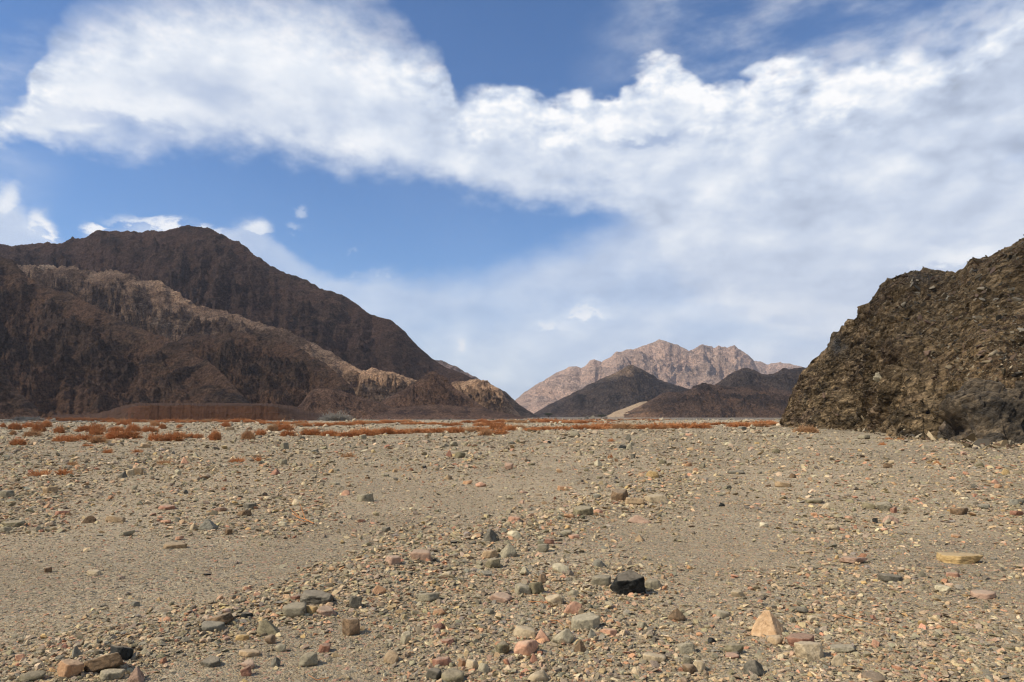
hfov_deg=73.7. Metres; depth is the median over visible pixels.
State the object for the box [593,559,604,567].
stone
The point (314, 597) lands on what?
stone
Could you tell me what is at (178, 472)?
stone
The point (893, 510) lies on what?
stone
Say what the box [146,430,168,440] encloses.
dry shrub
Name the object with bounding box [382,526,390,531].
stone
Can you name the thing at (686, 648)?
stone
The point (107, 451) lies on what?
dry tuft
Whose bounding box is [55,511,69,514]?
stone
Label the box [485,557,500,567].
stone
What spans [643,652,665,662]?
stone
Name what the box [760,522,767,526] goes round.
stone
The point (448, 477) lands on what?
stone
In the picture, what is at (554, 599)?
stone
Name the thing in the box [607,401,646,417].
hill
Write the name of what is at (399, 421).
dry shrub
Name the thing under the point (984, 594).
stone
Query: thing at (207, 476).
stone
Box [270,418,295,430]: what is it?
dry shrub
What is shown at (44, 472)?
dry tuft
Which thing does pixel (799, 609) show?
stone
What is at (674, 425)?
dry shrub
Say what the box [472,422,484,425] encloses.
dry shrub
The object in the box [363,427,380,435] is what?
dry shrub
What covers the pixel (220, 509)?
stone
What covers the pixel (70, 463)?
dry tuft
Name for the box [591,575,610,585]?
stone
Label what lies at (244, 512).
stone
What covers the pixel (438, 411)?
hill
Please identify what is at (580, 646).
stone
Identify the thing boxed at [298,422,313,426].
dry shrub
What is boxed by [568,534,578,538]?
stone
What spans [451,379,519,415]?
hill
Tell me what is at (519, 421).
dry shrub
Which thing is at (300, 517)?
dry branch
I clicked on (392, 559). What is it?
stone
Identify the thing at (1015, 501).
stone
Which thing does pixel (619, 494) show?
stone
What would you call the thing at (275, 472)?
stone
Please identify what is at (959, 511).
stone
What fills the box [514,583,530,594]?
stone
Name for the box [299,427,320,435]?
dry shrub
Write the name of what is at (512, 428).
dry shrub
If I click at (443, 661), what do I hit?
stone
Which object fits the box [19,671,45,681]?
stone
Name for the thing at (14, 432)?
dry shrub
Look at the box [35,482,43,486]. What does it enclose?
stone
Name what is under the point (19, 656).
stone
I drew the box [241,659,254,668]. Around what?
stone
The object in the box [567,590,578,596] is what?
stone
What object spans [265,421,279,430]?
dry shrub
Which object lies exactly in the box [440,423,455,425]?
dry shrub
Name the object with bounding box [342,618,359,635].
stone
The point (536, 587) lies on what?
stone
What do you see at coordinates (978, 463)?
stone
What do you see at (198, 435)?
dry shrub
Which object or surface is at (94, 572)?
stone
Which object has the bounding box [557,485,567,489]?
stone
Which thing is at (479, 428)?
dry shrub
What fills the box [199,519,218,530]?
stone
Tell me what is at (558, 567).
stone
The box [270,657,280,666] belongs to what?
stone
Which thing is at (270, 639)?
stone
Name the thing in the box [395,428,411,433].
dry shrub
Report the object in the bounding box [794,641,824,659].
stone
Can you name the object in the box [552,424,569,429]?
dry shrub
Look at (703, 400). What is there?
hill
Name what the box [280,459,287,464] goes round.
stone
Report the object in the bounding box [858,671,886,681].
stone
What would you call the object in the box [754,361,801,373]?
mountain
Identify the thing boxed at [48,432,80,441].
dry shrub
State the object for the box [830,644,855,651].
stone
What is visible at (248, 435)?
dry shrub
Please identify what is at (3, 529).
stone
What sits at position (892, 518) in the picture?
stone
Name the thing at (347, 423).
dry shrub
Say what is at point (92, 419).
dry shrub
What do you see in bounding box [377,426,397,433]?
dry shrub
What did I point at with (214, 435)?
dry shrub
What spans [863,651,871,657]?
stone
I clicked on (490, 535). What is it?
stone
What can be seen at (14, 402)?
hill
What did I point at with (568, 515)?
stone
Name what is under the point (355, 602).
stone
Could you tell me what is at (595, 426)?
dry shrub
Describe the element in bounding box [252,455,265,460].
dry tuft
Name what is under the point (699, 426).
dry shrub
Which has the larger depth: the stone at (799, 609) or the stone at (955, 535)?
the stone at (955, 535)
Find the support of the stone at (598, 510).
on the ground
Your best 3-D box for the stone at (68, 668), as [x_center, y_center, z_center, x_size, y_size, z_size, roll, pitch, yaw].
[-2.514,1.868,3.883,0.109,0.108,0.105,-4,-8,35]
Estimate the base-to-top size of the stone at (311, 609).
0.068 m
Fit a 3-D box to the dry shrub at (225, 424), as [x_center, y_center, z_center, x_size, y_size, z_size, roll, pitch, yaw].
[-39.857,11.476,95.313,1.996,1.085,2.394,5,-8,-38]
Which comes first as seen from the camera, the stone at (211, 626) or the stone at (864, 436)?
the stone at (211, 626)
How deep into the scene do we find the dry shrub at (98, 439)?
37.41 m
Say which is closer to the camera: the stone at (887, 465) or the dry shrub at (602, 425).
the stone at (887, 465)
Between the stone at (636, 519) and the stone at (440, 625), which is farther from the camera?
the stone at (636, 519)
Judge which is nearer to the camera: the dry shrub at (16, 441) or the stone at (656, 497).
the stone at (656, 497)
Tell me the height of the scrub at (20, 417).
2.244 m
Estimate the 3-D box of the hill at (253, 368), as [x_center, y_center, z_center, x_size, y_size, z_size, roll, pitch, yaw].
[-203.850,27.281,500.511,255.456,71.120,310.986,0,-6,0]
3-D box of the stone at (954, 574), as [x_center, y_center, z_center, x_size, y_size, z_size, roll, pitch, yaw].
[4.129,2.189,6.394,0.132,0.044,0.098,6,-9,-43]
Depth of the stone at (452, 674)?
3.88 m
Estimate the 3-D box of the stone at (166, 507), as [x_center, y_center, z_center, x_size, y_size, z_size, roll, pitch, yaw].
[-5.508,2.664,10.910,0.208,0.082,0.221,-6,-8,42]
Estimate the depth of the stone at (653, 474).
16.60 m
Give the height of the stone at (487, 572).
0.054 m
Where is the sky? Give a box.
[0,0,1023,399]
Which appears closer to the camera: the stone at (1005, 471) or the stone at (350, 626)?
the stone at (350, 626)
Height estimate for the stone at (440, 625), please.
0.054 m
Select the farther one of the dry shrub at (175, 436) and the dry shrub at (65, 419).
the dry shrub at (65, 419)
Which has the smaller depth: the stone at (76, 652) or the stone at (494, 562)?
the stone at (76, 652)
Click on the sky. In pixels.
(531, 191)
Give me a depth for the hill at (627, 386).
1087.00 m
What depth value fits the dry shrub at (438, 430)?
63.37 m
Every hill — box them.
[0,256,248,417]
[0,370,37,418]
[17,264,361,395]
[177,331,355,406]
[297,388,391,418]
[357,367,416,401]
[358,404,526,419]
[380,371,492,410]
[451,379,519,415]
[499,388,539,417]
[534,365,688,416]
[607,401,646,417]
[624,383,791,417]
[717,367,806,390]
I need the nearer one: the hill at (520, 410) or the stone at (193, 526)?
the stone at (193, 526)
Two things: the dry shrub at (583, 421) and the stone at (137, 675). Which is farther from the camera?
the dry shrub at (583, 421)
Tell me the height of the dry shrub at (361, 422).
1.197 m
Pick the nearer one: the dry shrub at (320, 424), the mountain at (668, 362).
the dry shrub at (320, 424)
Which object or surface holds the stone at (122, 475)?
on the ground
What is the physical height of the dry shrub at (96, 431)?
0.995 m
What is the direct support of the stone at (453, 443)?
on the ground
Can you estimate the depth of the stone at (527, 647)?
4.29 m
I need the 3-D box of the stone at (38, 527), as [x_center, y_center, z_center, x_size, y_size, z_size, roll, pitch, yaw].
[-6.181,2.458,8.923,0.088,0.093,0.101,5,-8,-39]
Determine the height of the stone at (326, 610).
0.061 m
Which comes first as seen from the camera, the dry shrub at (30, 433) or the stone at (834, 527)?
the stone at (834, 527)
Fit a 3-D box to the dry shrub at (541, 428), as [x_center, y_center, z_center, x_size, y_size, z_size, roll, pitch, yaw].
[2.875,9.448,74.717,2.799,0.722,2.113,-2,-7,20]
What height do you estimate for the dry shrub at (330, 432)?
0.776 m
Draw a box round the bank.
[52,403,353,420]
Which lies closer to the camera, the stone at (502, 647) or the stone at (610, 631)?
the stone at (502, 647)
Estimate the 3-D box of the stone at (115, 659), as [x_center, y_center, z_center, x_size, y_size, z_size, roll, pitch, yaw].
[-2.380,1.875,3.980,0.270,0.140,0.171,-4,-8,34]
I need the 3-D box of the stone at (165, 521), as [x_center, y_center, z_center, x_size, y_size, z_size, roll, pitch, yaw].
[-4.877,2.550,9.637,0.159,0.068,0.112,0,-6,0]
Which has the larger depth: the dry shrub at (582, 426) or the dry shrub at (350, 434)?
the dry shrub at (582, 426)
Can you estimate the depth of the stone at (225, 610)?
5.03 m
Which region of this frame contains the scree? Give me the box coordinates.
[781,234,1023,456]
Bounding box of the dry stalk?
[839,614,877,625]
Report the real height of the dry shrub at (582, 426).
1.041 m
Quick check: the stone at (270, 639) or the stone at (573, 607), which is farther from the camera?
the stone at (573, 607)
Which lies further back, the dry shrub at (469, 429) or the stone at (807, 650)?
the dry shrub at (469, 429)
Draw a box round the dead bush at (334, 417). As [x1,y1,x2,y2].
[315,409,355,420]
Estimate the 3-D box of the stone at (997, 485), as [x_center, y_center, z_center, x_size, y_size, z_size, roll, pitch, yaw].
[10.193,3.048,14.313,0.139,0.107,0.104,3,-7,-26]
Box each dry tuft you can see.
[26,467,51,475]
[53,465,73,474]
[66,455,77,465]
[103,444,113,452]
[156,456,173,464]
[227,456,244,462]
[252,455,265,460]
[341,451,356,456]
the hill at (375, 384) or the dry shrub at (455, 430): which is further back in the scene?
the hill at (375, 384)
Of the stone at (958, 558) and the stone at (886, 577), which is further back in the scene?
the stone at (958, 558)
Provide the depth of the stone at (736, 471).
17.85 m
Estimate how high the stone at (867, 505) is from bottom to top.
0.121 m
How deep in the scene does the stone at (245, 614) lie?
4.95 m
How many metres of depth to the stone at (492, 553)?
7.18 m
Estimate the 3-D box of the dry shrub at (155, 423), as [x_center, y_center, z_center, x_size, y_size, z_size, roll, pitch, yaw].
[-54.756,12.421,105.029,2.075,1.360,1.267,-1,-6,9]
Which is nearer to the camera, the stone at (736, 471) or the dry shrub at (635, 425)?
the stone at (736, 471)
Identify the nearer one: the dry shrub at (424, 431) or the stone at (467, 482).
the stone at (467, 482)
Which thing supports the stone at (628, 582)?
on the ground
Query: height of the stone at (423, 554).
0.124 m
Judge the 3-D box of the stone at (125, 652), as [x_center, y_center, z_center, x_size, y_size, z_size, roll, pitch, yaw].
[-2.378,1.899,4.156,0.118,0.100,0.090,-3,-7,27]
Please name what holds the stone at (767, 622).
on the ground
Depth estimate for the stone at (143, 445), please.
32.22 m
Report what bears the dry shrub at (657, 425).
on the ground
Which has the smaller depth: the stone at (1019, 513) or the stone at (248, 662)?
the stone at (248, 662)
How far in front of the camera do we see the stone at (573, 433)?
48.41 m
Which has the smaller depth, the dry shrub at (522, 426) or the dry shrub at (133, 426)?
the dry shrub at (133, 426)
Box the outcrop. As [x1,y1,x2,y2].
[933,378,1023,443]
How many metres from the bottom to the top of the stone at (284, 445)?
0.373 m
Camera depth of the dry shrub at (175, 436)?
40.30 m
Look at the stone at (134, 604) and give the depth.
5.37 m
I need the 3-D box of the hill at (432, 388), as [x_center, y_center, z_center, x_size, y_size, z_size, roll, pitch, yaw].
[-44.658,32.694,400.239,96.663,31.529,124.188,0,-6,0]
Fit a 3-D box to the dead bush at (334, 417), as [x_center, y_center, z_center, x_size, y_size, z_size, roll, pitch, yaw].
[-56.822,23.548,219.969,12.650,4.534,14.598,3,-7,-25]
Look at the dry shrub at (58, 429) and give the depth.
58.37 m
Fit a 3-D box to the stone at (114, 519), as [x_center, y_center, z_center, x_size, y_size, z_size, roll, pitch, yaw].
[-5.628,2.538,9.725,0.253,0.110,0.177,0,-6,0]
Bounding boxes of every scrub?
[10,416,34,420]
[19,417,47,420]
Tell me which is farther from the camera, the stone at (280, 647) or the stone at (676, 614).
the stone at (676, 614)
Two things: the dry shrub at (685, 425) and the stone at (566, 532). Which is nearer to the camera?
the stone at (566, 532)
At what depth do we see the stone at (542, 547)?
7.50 m
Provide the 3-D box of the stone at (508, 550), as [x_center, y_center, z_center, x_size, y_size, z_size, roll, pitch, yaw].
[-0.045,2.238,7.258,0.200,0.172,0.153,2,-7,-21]
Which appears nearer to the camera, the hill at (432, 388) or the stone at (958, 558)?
the stone at (958, 558)
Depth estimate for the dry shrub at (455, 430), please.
62.52 m
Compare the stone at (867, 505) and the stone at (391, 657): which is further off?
the stone at (867, 505)
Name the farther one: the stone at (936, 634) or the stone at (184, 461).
the stone at (184, 461)
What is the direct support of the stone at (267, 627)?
on the ground
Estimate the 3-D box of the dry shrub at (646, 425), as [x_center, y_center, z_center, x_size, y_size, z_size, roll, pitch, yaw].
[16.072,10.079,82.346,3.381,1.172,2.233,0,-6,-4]
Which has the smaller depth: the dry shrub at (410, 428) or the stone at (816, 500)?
the stone at (816, 500)
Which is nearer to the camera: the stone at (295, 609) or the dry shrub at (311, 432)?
the stone at (295, 609)
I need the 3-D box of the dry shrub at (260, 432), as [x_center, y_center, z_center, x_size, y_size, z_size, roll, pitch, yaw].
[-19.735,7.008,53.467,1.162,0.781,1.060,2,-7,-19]
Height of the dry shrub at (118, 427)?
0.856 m
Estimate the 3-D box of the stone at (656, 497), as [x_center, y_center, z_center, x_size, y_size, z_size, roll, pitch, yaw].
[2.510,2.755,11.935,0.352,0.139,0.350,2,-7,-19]
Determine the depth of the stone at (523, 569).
6.45 m
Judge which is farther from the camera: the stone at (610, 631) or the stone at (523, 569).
the stone at (523, 569)
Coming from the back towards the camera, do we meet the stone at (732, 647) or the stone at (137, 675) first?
the stone at (732, 647)
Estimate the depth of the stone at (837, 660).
4.14 m
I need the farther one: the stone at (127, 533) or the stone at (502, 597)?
the stone at (127, 533)
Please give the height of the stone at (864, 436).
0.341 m
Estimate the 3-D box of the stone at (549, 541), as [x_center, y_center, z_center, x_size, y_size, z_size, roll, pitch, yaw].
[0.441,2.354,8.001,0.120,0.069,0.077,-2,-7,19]
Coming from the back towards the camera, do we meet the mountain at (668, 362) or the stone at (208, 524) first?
the mountain at (668, 362)
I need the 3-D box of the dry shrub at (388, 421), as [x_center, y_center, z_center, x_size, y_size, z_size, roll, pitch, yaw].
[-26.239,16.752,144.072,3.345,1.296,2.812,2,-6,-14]
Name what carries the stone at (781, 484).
on the ground
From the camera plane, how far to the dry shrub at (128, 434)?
45.18 m
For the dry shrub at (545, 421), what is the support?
on the ground
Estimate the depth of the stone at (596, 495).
12.18 m
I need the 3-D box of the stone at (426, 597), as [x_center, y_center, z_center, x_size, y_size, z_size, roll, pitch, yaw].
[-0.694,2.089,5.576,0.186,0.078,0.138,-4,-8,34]
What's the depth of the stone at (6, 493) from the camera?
12.61 m
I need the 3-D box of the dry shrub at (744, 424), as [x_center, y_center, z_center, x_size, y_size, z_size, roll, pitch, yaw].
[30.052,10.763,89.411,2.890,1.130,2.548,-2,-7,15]
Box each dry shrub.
[6,419,22,429]
[8,428,16,434]
[9,436,28,444]
[21,419,33,427]
[23,428,43,436]
[31,418,46,431]
[42,420,53,426]
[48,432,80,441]
[53,424,66,432]
[60,417,74,420]
[71,430,95,440]
[73,420,108,431]
[85,417,99,420]
[86,433,108,443]
[87,425,105,434]
[102,428,123,438]
[107,425,125,431]
[114,418,132,424]
[120,427,142,438]
[124,422,141,431]
[142,422,159,431]
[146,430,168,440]
[150,420,160,425]
[158,423,166,428]
[162,430,184,440]
[173,430,189,437]
[192,432,204,437]
[206,426,221,440]
[218,421,231,426]
[240,427,255,439]
[254,429,266,434]
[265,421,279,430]
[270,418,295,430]
[279,429,298,436]
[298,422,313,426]
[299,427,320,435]
[314,421,330,425]
[319,429,338,435]
[335,430,362,436]
[338,421,358,425]
[350,426,368,434]
[353,420,367,424]
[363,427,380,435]
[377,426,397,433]
[381,419,394,422]
[392,419,409,422]
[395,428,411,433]
[404,420,418,424]
[404,427,422,432]
[408,426,431,432]
[423,425,444,432]
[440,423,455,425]
[445,423,464,432]
[459,420,478,422]
[464,425,479,431]
[470,424,490,430]
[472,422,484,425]
[476,427,493,435]
[485,422,507,429]
[490,429,504,434]
[493,427,509,433]
[502,424,516,430]
[513,419,527,422]
[513,424,527,428]
[522,427,539,430]
[530,426,547,429]
[539,418,559,422]
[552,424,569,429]
[570,423,591,429]
[574,419,588,422]
[580,423,607,428]
[589,422,612,428]
[609,421,635,428]
[627,423,646,428]
[636,424,652,428]
[644,422,670,428]
[648,421,669,428]
[661,422,682,428]
[680,422,697,427]
[687,422,713,428]
[731,422,750,426]
[749,422,770,426]
[791,421,819,432]
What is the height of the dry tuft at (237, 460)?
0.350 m
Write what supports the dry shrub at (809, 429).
on the ground
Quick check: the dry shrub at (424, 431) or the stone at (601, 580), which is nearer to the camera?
the stone at (601, 580)
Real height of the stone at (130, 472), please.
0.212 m
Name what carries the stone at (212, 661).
on the ground
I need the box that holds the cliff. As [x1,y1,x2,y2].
[779,238,1023,437]
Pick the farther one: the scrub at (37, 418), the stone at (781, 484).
the scrub at (37, 418)
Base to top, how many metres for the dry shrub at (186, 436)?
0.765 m
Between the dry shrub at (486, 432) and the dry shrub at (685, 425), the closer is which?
the dry shrub at (486, 432)
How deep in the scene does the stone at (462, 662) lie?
4.10 m
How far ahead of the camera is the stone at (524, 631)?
4.66 m
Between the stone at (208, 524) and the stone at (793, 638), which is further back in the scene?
the stone at (208, 524)
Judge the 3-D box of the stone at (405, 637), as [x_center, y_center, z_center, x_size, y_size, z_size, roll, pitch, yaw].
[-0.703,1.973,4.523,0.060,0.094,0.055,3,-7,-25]
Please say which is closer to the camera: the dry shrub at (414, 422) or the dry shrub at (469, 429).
the dry shrub at (469, 429)
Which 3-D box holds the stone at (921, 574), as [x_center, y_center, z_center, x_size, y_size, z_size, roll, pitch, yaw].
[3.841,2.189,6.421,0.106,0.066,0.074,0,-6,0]
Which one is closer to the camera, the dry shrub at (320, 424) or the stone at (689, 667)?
the stone at (689, 667)
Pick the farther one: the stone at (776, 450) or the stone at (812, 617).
the stone at (776, 450)
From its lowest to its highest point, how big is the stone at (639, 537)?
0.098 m
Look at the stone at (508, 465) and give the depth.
19.44 m
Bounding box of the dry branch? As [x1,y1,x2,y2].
[290,502,313,523]
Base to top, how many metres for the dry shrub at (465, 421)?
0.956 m
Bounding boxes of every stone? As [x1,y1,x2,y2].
[0,490,14,497]
[0,527,11,531]
[1,520,26,526]
[15,654,24,660]
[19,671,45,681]
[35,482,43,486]
[35,525,42,531]
[42,486,57,492]
[44,566,51,572]
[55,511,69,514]
[57,659,83,677]
[72,646,81,656]
[81,515,95,522]
[83,652,123,671]
[86,569,101,575]
[99,669,125,680]
[105,516,125,521]
[110,645,133,659]
[117,471,127,477]
[120,530,134,535]
[126,469,134,475]
[127,666,143,681]
[131,602,139,606]
[132,467,142,474]
[139,648,150,656]
[140,443,150,447]
[153,637,164,642]
[158,505,175,509]
[160,520,170,522]
[163,542,186,548]
[175,469,181,474]
[181,457,188,463]
[190,523,197,529]
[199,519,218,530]
[200,474,210,478]
[200,656,220,667]
[201,621,224,631]
[205,612,233,622]
[214,507,226,510]
[222,608,230,612]
[225,527,232,534]
[235,634,249,640]
[237,510,251,515]
[239,649,259,656]
[240,665,251,675]
[241,612,253,617]
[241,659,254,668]
[243,502,256,508]
[256,619,278,634]
[265,634,275,643]
[270,468,279,474]
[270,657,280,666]
[275,643,285,651]
[278,521,286,526]
[280,442,288,448]
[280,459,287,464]
[282,602,306,616]
[290,595,299,599]
[292,499,303,504]
[299,652,317,666]
[300,590,332,604]
[307,605,317,613]
[316,605,336,615]
[318,643,330,652]
[341,490,349,495]
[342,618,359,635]
[349,596,361,608]
[357,493,373,501]
[371,585,386,593]
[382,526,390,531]
[384,650,398,663]
[385,555,400,564]
[400,631,410,643]
[410,549,430,560]
[416,592,439,601]
[426,667,441,679]
[432,608,444,615]
[432,622,444,629]
[432,656,451,665]
[441,638,454,644]
[441,668,463,681]
[442,571,450,576]
[444,474,451,479]
[450,441,457,445]
[455,451,464,457]
[458,658,465,666]
[463,480,472,483]
[465,659,477,668]
[475,482,486,486]
[478,663,488,673]
[480,549,497,557]
[480,570,491,575]
[482,529,498,541]
[484,608,493,613]
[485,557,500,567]
[489,592,512,602]
[495,640,509,653]
[498,543,516,557]
[504,462,512,468]
[507,531,520,537]
[508,516,520,521]
[513,625,535,637]
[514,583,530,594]
[514,640,538,656]
[519,567,529,573]
[528,670,547,681]
[529,582,544,593]
[530,653,537,662]
[535,629,549,641]
[537,544,548,551]
[537,574,547,582]
[544,538,554,543]
[545,594,562,604]
[552,563,568,572]
[552,628,573,643]
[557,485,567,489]
[560,530,571,536]
[563,601,581,613]
[564,513,574,517]
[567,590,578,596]
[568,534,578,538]
[570,431,579,436]
[571,612,599,630]
[573,505,593,514]
[573,640,585,651]
[588,629,595,637]
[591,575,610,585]
[593,493,600,497]
[593,509,602,512]
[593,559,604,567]
[594,460,601,465]
[600,628,616,634]
[610,569,645,594]
[611,489,627,500]
[625,497,644,504]
[627,515,650,522]
[635,534,643,540]
[636,621,646,628]
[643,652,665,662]
[644,494,668,501]
[645,578,660,588]
[646,471,658,477]
[658,459,666,463]
[667,608,685,620]
[677,643,694,653]
[682,663,695,673]
[683,654,691,663]
[693,660,705,671]
[708,637,716,642]
[715,609,729,618]
[724,642,743,653]
[725,652,738,658]
[727,470,744,473]
[731,589,744,596]
[743,660,764,676]
[751,610,783,636]
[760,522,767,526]
[767,635,782,644]
[772,448,779,452]
[774,481,790,486]
[787,632,814,646]
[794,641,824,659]
[796,606,807,612]
[805,498,822,502]
[807,615,817,620]
[821,503,840,508]
[827,525,838,529]
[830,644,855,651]
[831,655,846,664]
[839,556,867,562]
[857,435,869,438]
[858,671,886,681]
[862,502,875,508]
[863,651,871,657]
[871,639,879,647]
[875,501,892,510]
[878,573,901,581]
[882,515,898,523]
[883,463,892,467]
[890,507,896,512]
[917,571,926,576]
[918,620,927,624]
[931,632,941,637]
[934,584,950,591]
[936,552,983,563]
[946,572,959,576]
[949,508,967,514]
[951,533,960,537]
[970,590,995,599]
[973,461,983,466]
[978,504,989,508]
[994,484,1001,487]
[1001,468,1009,474]
[1004,646,1015,650]
[1009,499,1023,504]
[1009,510,1023,515]
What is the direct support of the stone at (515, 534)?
on the ground
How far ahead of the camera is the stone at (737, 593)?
5.68 m
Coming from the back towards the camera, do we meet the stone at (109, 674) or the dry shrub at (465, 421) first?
the dry shrub at (465, 421)
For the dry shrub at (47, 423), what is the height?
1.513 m
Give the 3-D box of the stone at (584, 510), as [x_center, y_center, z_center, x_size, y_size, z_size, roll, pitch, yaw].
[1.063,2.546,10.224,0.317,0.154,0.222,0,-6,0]
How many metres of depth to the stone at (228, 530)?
8.71 m
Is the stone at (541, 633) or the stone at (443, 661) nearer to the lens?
the stone at (443, 661)
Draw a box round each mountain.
[0,225,526,409]
[436,360,531,412]
[515,339,759,413]
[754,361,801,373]
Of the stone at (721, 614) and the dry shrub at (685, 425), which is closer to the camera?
the stone at (721, 614)
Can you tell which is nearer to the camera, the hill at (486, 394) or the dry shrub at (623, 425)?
the dry shrub at (623, 425)
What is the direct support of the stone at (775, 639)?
on the ground
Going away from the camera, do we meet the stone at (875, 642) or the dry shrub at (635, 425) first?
the stone at (875, 642)
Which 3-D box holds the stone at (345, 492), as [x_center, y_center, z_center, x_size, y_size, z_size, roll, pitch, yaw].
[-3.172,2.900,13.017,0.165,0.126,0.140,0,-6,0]
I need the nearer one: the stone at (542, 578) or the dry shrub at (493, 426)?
the stone at (542, 578)
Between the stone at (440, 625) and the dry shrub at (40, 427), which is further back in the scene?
the dry shrub at (40, 427)
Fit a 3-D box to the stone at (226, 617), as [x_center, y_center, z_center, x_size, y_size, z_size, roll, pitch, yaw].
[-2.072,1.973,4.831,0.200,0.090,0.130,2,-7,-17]
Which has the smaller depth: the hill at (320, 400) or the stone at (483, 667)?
the stone at (483, 667)
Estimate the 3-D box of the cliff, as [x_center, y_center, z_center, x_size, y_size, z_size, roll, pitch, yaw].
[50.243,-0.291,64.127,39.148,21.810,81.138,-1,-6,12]
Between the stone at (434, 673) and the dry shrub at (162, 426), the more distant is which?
the dry shrub at (162, 426)
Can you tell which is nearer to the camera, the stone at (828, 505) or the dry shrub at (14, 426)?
the stone at (828, 505)
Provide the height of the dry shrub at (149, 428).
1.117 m
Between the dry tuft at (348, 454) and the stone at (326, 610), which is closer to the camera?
the stone at (326, 610)
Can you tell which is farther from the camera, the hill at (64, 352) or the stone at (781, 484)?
the hill at (64, 352)
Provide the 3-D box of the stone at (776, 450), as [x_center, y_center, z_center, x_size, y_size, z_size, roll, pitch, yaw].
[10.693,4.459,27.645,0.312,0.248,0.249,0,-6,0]
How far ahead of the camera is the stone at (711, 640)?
4.54 m
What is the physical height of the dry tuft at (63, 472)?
0.311 m
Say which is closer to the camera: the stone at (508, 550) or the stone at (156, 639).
the stone at (156, 639)
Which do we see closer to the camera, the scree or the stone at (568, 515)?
the stone at (568, 515)
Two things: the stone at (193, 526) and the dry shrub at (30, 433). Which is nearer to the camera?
the stone at (193, 526)
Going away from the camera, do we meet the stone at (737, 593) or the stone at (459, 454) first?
the stone at (737, 593)
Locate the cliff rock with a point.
(876, 377)
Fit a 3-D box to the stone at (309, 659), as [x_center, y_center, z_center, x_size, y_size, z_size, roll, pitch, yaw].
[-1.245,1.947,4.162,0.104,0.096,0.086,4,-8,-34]
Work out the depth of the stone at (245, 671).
3.96 m
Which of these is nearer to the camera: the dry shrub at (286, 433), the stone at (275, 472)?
the stone at (275, 472)
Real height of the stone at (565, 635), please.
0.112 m
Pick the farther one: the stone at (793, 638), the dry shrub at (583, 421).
the dry shrub at (583, 421)
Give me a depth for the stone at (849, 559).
6.99 m
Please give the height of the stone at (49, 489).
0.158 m
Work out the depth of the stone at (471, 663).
4.07 m
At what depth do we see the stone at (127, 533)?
8.60 m
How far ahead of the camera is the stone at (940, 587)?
5.86 m
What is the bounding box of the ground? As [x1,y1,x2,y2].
[0,417,1023,681]
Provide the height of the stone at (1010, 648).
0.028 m
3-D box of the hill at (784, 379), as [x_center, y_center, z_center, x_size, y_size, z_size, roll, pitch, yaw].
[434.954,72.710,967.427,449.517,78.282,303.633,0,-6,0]
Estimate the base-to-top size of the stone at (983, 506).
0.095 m
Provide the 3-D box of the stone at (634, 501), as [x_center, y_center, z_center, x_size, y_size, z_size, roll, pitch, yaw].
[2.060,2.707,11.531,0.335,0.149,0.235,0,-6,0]
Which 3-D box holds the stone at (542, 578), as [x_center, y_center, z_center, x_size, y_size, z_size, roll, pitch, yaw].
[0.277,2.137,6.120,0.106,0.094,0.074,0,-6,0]
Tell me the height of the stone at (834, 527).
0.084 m
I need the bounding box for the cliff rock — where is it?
[873,372,880,381]
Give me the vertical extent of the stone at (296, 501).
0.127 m
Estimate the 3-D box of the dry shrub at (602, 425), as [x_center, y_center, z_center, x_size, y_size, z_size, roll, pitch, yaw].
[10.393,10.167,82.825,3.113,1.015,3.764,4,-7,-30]
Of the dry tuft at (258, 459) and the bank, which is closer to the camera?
the dry tuft at (258, 459)
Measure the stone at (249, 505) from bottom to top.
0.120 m
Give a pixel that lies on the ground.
(110, 555)
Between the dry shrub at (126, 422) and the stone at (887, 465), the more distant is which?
the dry shrub at (126, 422)
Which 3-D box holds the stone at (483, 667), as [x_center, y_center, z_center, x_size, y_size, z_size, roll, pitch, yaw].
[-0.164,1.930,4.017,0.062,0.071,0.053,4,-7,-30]
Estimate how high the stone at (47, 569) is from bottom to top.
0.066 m
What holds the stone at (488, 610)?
on the ground
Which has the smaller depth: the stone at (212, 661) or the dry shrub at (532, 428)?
the stone at (212, 661)
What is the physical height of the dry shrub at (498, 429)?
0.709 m
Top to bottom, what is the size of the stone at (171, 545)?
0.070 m
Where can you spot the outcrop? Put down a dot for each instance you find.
(991, 411)
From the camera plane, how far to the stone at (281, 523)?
9.44 m

